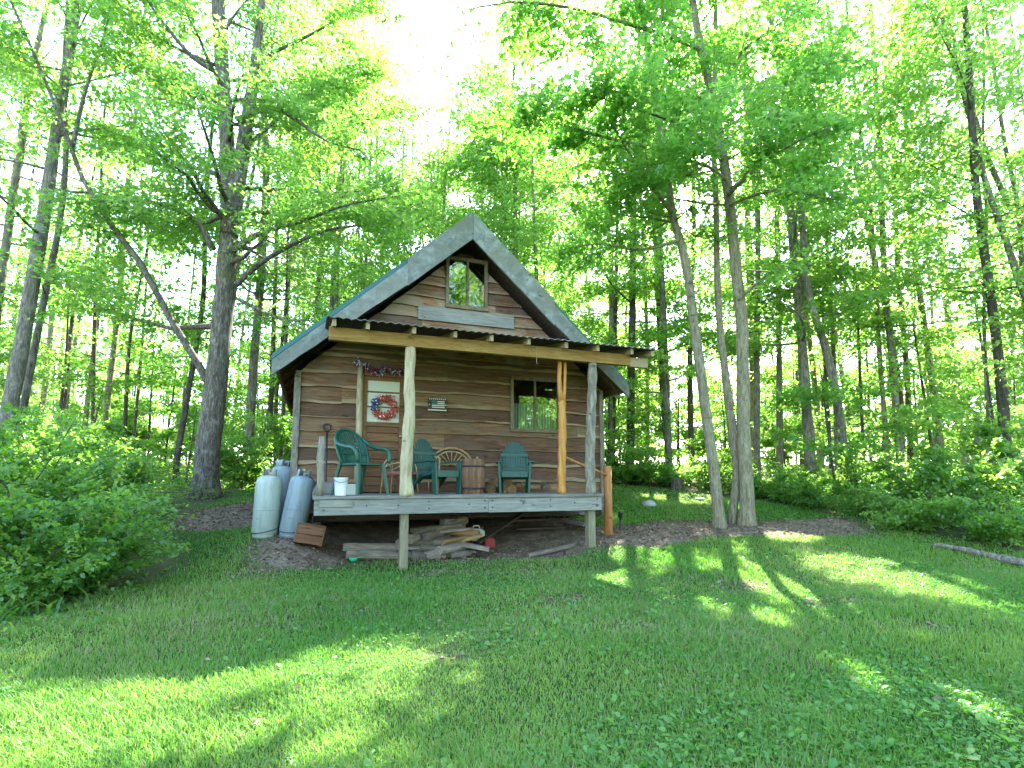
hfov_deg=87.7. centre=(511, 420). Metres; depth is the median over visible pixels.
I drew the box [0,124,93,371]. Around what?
woodland tree
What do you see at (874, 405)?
sapling
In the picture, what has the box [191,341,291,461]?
sapling
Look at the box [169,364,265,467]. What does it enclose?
sapling
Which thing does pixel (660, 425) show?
sapling
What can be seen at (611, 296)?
woodland tree
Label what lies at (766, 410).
sapling
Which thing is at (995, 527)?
shrub
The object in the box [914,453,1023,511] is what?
shrub
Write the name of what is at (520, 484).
firewood
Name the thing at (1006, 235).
woodland tree
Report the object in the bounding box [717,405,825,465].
sapling
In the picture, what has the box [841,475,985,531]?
shrub
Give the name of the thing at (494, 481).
firewood
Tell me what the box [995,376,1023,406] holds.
sapling
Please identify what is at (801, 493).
shrub
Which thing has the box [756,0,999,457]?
woodland tree
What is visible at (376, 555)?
log
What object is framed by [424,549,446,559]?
firewood
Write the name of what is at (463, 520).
firewood
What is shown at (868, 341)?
woodland tree
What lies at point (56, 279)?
woodland tree
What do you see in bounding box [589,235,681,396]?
woodland tree
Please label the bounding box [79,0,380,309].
woodland tree
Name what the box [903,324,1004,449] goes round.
sapling
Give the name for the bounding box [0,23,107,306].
woodland tree
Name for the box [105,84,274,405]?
woodland tree
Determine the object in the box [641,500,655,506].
stone
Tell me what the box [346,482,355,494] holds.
box
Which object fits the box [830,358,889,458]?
sapling
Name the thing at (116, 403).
sapling
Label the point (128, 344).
sapling
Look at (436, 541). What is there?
firewood
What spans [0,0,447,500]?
maple tree
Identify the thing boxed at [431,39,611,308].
woodland tree
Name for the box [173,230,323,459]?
sapling
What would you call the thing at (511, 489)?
firewood
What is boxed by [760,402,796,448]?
sapling
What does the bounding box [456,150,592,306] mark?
woodland tree
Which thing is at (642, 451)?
sapling
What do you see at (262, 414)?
sapling
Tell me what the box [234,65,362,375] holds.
woodland tree
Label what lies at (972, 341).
woodland tree
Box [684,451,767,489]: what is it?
shrub
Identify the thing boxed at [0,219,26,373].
woodland tree
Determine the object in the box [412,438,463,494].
adirondack chair
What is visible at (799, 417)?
sapling
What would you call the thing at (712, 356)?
woodland tree
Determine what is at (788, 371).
sapling
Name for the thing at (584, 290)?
woodland tree
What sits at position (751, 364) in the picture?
woodland tree
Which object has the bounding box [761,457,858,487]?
shrub
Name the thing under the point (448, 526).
firewood
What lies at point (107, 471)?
shrub
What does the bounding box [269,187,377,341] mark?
woodland tree
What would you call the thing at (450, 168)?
woodland tree
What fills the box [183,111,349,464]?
woodland tree
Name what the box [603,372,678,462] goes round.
sapling
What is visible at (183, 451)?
sapling
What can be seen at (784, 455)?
sapling
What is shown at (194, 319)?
woodland tree
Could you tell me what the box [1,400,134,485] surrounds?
shrub
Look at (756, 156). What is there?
maple tree
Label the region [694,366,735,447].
sapling
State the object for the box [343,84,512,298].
woodland tree
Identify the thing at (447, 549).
firewood
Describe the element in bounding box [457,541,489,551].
firewood
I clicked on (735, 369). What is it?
woodland tree
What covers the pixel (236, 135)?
woodland tree
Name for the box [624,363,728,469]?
sapling
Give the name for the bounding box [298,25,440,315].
woodland tree
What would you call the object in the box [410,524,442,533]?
firewood
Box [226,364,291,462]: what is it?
sapling
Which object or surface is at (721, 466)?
shrub
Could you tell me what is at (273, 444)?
sapling
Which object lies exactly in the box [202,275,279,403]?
woodland tree
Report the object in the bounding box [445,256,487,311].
gable window
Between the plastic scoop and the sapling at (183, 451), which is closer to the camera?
the plastic scoop
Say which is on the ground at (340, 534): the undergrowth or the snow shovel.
the undergrowth
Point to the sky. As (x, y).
(428, 41)
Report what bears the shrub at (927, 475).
on the ground at (340, 534)
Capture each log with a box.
[343,543,397,551]
[346,550,398,559]
[527,541,584,557]
[932,543,1023,565]
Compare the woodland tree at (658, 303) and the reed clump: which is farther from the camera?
the woodland tree at (658, 303)
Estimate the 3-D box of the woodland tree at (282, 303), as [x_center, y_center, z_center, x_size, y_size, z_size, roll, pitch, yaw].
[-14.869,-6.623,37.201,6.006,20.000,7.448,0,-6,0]
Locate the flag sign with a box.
[428,398,446,410]
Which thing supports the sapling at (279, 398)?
on the ground at (340, 534)
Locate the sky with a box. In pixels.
[0,0,1023,465]
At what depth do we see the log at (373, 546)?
8.05 m
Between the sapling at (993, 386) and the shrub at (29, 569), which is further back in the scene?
the sapling at (993, 386)
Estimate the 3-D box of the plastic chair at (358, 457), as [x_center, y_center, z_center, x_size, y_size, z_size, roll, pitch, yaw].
[-2.294,0.595,7.981,0.737,1.022,0.686,-5,-8,35]
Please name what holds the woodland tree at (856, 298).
on the ground at (340, 534)
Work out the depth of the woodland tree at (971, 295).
27.81 m
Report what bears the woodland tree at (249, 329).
on the ground at (340, 534)
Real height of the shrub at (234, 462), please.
1.504 m
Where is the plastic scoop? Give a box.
[349,556,361,561]
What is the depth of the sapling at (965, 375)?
16.18 m
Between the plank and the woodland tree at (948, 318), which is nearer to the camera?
the plank
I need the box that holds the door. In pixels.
[361,376,403,492]
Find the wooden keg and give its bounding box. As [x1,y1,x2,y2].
[460,459,484,493]
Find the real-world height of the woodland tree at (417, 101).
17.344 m
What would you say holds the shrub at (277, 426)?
on the ground at (340, 534)
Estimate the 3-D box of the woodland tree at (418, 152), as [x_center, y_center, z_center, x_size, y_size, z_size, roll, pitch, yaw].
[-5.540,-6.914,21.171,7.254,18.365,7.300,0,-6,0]
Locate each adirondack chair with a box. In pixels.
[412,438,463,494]
[495,441,534,493]
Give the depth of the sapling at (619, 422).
18.29 m
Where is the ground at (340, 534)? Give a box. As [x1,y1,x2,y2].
[0,464,1023,767]
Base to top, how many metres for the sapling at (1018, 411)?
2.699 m
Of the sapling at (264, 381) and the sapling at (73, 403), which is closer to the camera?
the sapling at (264, 381)
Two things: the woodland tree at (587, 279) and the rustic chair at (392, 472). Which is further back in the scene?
the woodland tree at (587, 279)
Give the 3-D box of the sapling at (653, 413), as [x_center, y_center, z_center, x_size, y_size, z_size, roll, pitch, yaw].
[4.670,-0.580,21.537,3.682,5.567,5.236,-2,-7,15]
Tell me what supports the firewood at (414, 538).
on the firewood at (397, 543)
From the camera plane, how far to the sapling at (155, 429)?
22.54 m
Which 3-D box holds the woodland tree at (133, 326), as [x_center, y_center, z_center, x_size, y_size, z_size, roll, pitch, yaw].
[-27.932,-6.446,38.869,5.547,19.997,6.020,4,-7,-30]
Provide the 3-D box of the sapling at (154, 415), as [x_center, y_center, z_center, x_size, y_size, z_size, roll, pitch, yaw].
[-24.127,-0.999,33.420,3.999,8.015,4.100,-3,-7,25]
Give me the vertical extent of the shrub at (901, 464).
1.579 m
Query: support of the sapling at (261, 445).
on the ground at (340, 534)
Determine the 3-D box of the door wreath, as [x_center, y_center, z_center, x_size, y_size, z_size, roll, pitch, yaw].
[-2.215,-0.232,9.218,0.499,0.476,0.126,2,-7,-20]
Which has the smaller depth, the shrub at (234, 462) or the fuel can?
the fuel can
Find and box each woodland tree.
[0,0,105,320]
[0,0,189,325]
[0,0,214,438]
[0,0,252,440]
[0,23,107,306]
[0,48,205,428]
[0,96,167,432]
[0,115,148,459]
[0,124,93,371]
[0,128,101,374]
[0,164,172,414]
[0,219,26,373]
[0,256,61,393]
[1,0,252,456]
[1,12,187,456]
[3,151,127,417]
[3,271,107,404]
[4,175,140,372]
[5,220,109,393]
[52,160,241,455]
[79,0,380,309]
[80,0,317,484]
[80,227,173,397]
[99,253,199,396]
[100,255,187,390]
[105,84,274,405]
[125,10,341,480]
[125,265,209,426]
[153,267,235,404]
[181,198,297,445]
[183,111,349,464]
[190,74,351,464]
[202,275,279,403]
[208,243,282,388]
[209,0,394,330]
[231,136,330,429]
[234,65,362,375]
[234,116,390,351]
[241,126,417,333]
[247,0,440,308]
[251,241,331,405]
[258,88,459,345]
[263,259,323,348]
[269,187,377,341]
[270,138,378,323]
[284,19,461,304]
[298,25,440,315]
[320,113,450,313]
[321,194,387,295]
[338,76,467,289]
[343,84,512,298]
[353,93,517,287]
[377,101,555,268]
[408,168,464,251]
[427,74,551,289]
[428,0,605,328]
[431,0,617,279]
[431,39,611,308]
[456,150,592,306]
[462,141,548,267]
[499,0,683,479]
[505,174,613,326]
[527,110,715,455]
[527,211,586,336]
[532,166,656,374]
[537,23,735,466]
[549,104,812,469]
[556,253,620,335]
[561,22,714,460]
[563,52,768,472]
[572,257,607,337]
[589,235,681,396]
[591,276,678,406]
[636,74,744,470]
[643,0,873,478]
[652,149,838,471]
[664,0,852,466]
[672,0,931,472]
[677,248,745,446]
[681,114,820,366]
[681,274,770,447]
[684,0,959,497]
[691,82,899,475]
[694,264,774,393]
[703,76,916,469]
[711,212,846,462]
[720,70,947,470]
[744,111,854,465]
[747,0,989,480]
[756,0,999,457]
[761,85,891,467]
[768,0,1022,474]
[783,239,887,383]
[784,0,1023,471]
[807,2,1023,449]
[812,96,1019,473]
[815,150,943,426]
[844,2,1023,465]
[845,0,1023,377]
[846,249,931,402]
[848,213,943,387]
[851,65,1020,447]
[852,148,1016,396]
[854,134,1013,420]
[858,0,1023,353]
[874,0,1019,471]
[877,0,1023,355]
[911,265,1020,393]
[915,139,1020,363]
[927,65,1023,457]
[933,107,1023,333]
[942,2,1023,258]
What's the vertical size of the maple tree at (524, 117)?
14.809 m
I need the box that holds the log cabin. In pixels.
[271,212,659,570]
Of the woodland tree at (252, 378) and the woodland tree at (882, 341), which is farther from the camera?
the woodland tree at (882, 341)
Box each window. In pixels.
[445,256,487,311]
[510,376,558,432]
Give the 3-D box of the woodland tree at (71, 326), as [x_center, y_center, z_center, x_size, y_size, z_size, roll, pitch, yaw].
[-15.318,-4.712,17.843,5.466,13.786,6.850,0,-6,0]
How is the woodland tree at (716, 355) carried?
on the ground at (340, 534)
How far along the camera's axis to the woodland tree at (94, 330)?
16.58 m
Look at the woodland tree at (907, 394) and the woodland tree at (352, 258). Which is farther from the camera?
the woodland tree at (352, 258)
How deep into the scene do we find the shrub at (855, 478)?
11.95 m
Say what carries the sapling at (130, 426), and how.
on the ground at (340, 534)
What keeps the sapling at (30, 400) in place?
on the ground at (340, 534)
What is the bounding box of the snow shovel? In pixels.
[312,423,334,494]
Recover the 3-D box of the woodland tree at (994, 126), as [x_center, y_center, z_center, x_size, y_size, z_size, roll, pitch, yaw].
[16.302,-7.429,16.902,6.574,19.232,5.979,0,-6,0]
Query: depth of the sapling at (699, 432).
19.75 m
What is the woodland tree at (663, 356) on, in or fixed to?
on the ground at (340, 534)
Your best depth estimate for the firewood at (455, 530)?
8.34 m
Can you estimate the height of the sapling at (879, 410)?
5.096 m
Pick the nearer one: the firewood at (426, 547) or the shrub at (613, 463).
the firewood at (426, 547)
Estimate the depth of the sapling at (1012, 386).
20.63 m
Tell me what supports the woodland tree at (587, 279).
on the ground at (340, 534)
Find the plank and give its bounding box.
[475,512,527,543]
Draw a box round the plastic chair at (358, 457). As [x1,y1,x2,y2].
[330,428,391,495]
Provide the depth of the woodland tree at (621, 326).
37.31 m
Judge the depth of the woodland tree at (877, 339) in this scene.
14.66 m
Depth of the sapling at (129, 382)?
13.69 m
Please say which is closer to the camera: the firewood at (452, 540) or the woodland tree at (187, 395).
the firewood at (452, 540)
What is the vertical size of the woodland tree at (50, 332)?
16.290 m
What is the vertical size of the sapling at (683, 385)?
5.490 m
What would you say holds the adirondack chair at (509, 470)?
on the log cabin
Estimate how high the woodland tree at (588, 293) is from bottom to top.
16.559 m
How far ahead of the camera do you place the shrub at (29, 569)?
5.74 m
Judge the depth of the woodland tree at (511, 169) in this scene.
19.77 m
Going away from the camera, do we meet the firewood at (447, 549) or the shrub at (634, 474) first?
the firewood at (447, 549)
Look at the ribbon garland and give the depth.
9.23 m
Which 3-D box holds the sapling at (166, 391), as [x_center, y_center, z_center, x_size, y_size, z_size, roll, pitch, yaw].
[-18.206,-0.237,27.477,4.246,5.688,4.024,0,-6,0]
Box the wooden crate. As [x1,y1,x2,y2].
[293,522,326,548]
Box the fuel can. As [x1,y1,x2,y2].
[482,534,495,547]
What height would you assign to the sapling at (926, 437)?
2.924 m
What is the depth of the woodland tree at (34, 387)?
36.14 m
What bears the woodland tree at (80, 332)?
on the ground at (340, 534)
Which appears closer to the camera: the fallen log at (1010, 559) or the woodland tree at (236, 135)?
the fallen log at (1010, 559)
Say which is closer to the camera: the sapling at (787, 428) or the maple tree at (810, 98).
the maple tree at (810, 98)
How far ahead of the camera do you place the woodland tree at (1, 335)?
38.30 m
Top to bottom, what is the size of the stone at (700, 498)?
0.092 m
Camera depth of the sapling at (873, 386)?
17.21 m
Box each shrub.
[0,406,168,596]
[0,406,176,541]
[0,449,194,606]
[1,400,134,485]
[86,448,162,509]
[183,433,290,488]
[255,413,292,468]
[604,441,637,470]
[611,457,658,483]
[638,454,706,486]
[678,448,760,483]
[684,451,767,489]
[722,464,809,498]
[755,474,844,507]
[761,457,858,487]
[806,436,917,506]
[808,479,899,515]
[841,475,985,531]
[852,438,961,491]
[857,434,1023,520]
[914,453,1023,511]
[937,499,1023,547]
[945,412,1023,497]
[950,482,1023,515]
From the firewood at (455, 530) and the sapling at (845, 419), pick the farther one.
the sapling at (845, 419)
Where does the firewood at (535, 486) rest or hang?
on the log cabin
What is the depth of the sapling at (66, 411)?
14.11 m
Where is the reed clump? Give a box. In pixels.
[0,585,119,635]
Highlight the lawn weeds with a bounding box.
[0,485,1023,767]
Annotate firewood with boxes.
[395,539,411,549]
[398,546,420,551]
[408,532,425,543]
[408,551,426,559]
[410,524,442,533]
[410,550,423,560]
[412,539,441,545]
[420,545,439,550]
[422,531,444,540]
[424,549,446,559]
[432,536,459,544]
[435,543,465,554]
[437,522,460,530]
[440,527,471,533]
[441,535,471,545]
[446,516,467,526]
[447,529,479,535]
[448,550,471,557]
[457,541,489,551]
[461,534,482,541]
[484,484,495,492]
[488,478,497,486]
[495,484,507,492]
[503,479,511,486]
[507,485,515,492]
[516,483,524,486]
[522,485,540,488]
[547,485,557,488]
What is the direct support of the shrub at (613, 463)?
on the ground at (340, 534)
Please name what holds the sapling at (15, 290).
on the ground at (340, 534)
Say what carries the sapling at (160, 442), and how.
on the ground at (340, 534)
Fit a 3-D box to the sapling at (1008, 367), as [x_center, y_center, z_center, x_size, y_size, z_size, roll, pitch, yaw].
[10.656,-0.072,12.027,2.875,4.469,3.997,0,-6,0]
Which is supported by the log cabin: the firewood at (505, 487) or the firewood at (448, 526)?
the firewood at (505, 487)
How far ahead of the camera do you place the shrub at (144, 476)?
9.59 m
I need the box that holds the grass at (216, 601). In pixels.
[0,483,1023,767]
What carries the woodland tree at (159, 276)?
on the ground at (340, 534)
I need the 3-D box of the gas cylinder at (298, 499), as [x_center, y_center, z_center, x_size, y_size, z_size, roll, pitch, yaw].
[-3.256,1.267,8.200,0.471,1.052,0.444,11,-9,-16]
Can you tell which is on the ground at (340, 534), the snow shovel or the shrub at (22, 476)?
the shrub at (22, 476)
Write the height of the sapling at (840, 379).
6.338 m
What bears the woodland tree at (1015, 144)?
on the ground at (340, 534)
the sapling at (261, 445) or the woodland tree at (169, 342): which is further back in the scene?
the woodland tree at (169, 342)
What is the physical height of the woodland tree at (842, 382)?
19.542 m
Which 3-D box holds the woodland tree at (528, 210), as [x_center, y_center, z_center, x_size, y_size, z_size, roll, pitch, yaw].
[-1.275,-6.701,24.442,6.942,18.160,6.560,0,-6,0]
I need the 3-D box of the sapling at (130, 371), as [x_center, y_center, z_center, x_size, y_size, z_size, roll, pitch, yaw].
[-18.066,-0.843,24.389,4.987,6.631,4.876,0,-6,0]
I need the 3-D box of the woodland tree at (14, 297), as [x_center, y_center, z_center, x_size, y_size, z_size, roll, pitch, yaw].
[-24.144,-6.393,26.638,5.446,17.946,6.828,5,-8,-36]
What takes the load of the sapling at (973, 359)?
on the ground at (340, 534)
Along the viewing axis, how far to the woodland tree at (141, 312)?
40.65 m
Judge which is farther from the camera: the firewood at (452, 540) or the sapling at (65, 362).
the sapling at (65, 362)
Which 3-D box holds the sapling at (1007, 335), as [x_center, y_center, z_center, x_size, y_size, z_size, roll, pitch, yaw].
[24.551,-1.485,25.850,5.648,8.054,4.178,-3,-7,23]
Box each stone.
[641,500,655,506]
[694,497,704,500]
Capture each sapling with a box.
[0,209,235,463]
[0,248,75,403]
[0,342,77,429]
[1,375,96,436]
[3,259,130,459]
[23,366,162,460]
[24,382,131,453]
[26,343,89,421]
[48,398,90,438]
[50,372,131,452]
[69,332,183,451]
[79,413,152,455]
[84,329,200,472]
[84,361,167,426]
[100,360,200,468]
[111,364,195,460]
[126,394,258,482]
[127,419,174,447]
[140,382,202,464]
[150,339,289,451]
[159,417,192,460]
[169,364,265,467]
[170,297,279,429]
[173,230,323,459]
[187,362,280,458]
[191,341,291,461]
[222,394,291,469]
[222,399,266,446]
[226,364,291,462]
[238,409,291,464]
[239,436,291,453]
[261,328,301,421]
[585,290,703,441]
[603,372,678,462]
[603,387,686,446]
[603,394,656,459]
[603,399,654,459]
[604,366,654,462]
[604,369,674,463]
[606,396,753,479]
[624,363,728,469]
[638,353,723,463]
[639,403,681,459]
[670,380,771,450]
[671,374,763,456]
[680,371,802,456]
[680,395,763,458]
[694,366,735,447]
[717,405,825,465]
[734,361,833,469]
[744,249,932,468]
[758,368,977,500]
[759,256,965,475]
[760,328,903,467]
[760,359,833,465]
[760,365,847,462]
[760,373,812,452]
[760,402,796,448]
[766,335,857,441]
[796,327,925,461]
[816,383,966,474]
[816,399,871,459]
[829,364,946,453]
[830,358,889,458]
[839,332,980,458]
[851,304,985,452]
[851,358,995,464]
[872,381,965,444]
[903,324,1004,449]
[911,264,1023,460]
[913,349,1023,472]
[917,333,1019,460]
[919,414,1018,467]
[921,312,1023,458]
[941,351,1023,450]
[944,343,1020,444]
[949,356,1023,466]
[950,285,1023,448]
[962,307,1023,388]
[965,407,1023,455]
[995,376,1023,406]
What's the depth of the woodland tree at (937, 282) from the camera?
29.23 m
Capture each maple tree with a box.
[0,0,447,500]
[402,0,890,526]
[436,0,884,528]
[583,0,881,524]
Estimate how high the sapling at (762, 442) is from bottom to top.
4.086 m
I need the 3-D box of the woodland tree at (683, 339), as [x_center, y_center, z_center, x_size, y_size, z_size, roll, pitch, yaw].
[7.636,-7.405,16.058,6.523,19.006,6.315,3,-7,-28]
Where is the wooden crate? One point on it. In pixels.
(307, 533)
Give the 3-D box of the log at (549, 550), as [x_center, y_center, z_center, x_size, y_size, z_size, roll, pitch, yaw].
[0.720,2.049,8.514,1.100,0.083,0.082,-4,-3,-31]
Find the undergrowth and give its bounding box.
[0,443,1023,618]
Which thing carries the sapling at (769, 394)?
on the ground at (340, 534)
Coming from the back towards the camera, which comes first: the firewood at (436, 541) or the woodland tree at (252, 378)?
the woodland tree at (252, 378)
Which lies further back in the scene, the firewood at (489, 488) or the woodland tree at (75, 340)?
the woodland tree at (75, 340)
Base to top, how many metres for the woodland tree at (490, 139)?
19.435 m
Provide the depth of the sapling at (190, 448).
14.35 m
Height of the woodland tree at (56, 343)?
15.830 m
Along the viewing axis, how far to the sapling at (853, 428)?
22.05 m
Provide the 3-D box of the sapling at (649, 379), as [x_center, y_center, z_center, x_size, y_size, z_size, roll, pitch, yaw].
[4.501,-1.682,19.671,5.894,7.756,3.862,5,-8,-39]
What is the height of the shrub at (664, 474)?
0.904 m
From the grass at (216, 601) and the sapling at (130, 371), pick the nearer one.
the grass at (216, 601)
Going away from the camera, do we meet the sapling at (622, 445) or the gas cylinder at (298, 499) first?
the gas cylinder at (298, 499)
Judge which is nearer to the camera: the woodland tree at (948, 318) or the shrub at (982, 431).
the shrub at (982, 431)
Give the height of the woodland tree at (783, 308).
13.533 m
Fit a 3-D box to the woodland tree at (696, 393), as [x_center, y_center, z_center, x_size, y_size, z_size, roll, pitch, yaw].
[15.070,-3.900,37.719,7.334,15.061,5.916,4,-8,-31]
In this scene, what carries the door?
in the log cabin
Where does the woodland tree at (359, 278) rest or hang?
on the ground at (340, 534)
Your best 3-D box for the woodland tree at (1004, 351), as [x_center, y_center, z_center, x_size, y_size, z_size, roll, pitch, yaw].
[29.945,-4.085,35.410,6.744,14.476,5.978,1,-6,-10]
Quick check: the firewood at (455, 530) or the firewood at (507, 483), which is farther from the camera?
the firewood at (507, 483)
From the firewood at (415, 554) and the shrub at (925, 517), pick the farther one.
the shrub at (925, 517)
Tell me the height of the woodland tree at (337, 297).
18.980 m
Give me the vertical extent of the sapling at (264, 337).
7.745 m
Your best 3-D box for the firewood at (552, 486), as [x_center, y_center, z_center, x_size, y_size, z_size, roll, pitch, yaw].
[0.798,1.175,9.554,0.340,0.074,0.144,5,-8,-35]
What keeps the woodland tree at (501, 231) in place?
on the ground at (340, 534)
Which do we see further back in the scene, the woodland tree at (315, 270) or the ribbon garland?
the woodland tree at (315, 270)
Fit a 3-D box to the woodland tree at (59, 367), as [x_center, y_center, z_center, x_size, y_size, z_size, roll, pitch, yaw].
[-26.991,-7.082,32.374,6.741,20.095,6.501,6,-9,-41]
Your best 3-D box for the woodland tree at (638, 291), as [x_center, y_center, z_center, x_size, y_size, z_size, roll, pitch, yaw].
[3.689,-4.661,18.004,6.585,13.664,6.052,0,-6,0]
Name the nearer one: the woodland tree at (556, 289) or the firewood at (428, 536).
the firewood at (428, 536)
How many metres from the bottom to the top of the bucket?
0.250 m
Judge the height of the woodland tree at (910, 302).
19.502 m
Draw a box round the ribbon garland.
[354,357,404,378]
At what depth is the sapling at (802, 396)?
11.33 m
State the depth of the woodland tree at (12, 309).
19.06 m
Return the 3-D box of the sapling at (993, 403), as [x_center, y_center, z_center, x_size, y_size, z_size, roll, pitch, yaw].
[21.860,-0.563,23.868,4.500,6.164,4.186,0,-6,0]
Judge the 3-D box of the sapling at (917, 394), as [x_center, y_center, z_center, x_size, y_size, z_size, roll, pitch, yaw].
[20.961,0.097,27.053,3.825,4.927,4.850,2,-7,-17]
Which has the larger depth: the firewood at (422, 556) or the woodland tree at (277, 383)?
the woodland tree at (277, 383)
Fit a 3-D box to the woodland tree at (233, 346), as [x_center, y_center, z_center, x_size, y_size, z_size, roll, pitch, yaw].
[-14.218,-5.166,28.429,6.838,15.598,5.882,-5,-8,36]
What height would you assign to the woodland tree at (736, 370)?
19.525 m
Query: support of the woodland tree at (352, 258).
on the ground at (340, 534)
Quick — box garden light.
[618,511,622,530]
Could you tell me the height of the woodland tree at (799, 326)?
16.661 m
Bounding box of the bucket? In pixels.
[334,478,347,495]
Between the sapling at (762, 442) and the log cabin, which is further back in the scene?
the sapling at (762, 442)
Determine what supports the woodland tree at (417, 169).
on the ground at (340, 534)
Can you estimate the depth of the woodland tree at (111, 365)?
16.28 m
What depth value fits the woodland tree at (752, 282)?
21.00 m
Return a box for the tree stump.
[670,478,684,490]
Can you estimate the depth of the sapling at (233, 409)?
19.78 m
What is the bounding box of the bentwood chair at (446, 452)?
[428,447,478,493]
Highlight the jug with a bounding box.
[471,525,484,540]
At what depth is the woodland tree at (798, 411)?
23.28 m
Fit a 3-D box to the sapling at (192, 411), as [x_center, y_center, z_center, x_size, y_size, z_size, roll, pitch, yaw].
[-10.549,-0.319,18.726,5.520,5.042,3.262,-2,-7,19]
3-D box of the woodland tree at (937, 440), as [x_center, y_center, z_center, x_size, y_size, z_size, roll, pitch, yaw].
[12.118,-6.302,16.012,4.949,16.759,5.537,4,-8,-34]
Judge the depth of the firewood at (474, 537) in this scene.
8.19 m
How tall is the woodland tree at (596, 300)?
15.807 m
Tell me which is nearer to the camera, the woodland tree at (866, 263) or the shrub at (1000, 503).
the shrub at (1000, 503)
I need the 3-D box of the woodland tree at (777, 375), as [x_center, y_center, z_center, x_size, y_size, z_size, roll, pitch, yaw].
[8.838,-4.649,16.822,5.802,13.698,5.239,-2,-7,15]
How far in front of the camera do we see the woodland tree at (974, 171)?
12.07 m
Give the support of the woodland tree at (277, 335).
on the ground at (340, 534)
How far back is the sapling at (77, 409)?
26.48 m
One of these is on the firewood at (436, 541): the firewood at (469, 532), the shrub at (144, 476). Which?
the firewood at (469, 532)
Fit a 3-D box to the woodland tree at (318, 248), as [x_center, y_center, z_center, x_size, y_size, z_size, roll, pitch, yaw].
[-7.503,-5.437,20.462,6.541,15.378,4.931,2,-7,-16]
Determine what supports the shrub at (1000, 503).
on the ground at (340, 534)
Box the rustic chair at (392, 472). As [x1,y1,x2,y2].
[379,459,418,494]
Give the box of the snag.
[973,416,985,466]
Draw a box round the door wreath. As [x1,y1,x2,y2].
[369,394,397,420]
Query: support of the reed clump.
on the ground at (340, 534)
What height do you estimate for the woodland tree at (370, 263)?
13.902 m
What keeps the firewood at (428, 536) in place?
on the firewood at (423, 542)
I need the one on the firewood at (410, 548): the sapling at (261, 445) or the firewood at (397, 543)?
the firewood at (397, 543)
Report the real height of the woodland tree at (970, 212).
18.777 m
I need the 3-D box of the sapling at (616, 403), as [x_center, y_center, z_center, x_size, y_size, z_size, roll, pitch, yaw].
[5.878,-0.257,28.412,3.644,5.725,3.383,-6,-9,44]
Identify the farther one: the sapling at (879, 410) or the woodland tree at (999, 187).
the sapling at (879, 410)
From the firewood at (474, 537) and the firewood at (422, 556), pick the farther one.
the firewood at (474, 537)
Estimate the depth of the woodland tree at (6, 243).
13.91 m
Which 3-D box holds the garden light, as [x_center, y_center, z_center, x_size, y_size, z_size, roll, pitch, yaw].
[1.961,1.828,9.656,0.100,0.380,0.097,3,-6,0]
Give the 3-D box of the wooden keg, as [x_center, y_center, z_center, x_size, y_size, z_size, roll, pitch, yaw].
[-0.653,0.897,8.633,0.444,0.555,0.444,2,-7,-20]
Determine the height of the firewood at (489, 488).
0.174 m
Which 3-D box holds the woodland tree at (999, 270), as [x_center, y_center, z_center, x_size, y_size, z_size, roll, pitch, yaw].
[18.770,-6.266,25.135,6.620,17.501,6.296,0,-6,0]
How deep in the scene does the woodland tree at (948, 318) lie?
19.04 m
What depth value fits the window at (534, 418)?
10.32 m
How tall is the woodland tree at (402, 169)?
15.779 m
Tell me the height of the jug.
0.255 m
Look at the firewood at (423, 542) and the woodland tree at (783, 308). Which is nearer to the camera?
the firewood at (423, 542)
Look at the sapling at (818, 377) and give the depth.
30.69 m
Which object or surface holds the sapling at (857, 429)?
on the ground at (340, 534)
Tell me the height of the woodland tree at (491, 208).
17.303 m
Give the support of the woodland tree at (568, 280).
on the ground at (340, 534)
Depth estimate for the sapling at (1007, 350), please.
14.99 m
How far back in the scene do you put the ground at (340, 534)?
5.13 m
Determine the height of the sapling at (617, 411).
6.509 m
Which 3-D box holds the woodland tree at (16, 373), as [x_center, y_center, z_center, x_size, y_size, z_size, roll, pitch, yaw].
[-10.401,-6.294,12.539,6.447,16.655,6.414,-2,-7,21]
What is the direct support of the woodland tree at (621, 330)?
on the ground at (340, 534)
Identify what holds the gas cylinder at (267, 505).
on the ground at (340, 534)
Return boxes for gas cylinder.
[251,468,281,538]
[272,459,289,525]
[278,469,315,537]
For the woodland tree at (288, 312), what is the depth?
22.89 m
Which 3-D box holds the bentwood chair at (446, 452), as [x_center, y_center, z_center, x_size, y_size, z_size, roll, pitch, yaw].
[-0.969,0.830,9.114,0.866,0.799,0.533,2,-7,-20]
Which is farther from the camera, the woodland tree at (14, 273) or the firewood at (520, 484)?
the woodland tree at (14, 273)
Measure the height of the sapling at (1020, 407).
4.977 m
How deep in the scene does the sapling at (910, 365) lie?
14.25 m
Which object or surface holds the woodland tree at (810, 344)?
on the ground at (340, 534)
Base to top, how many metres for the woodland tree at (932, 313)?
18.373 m
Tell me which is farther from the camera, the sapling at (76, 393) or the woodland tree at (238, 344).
the woodland tree at (238, 344)
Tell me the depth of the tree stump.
13.74 m
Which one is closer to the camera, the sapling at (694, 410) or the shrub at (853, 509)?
the shrub at (853, 509)
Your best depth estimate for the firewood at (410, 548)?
7.97 m
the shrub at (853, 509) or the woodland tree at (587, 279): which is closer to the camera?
the shrub at (853, 509)
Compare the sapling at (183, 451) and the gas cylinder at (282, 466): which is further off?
the sapling at (183, 451)
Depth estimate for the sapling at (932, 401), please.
14.16 m
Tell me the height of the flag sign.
0.230 m
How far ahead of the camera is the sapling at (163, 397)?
26.15 m
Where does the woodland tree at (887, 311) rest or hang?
on the ground at (340, 534)

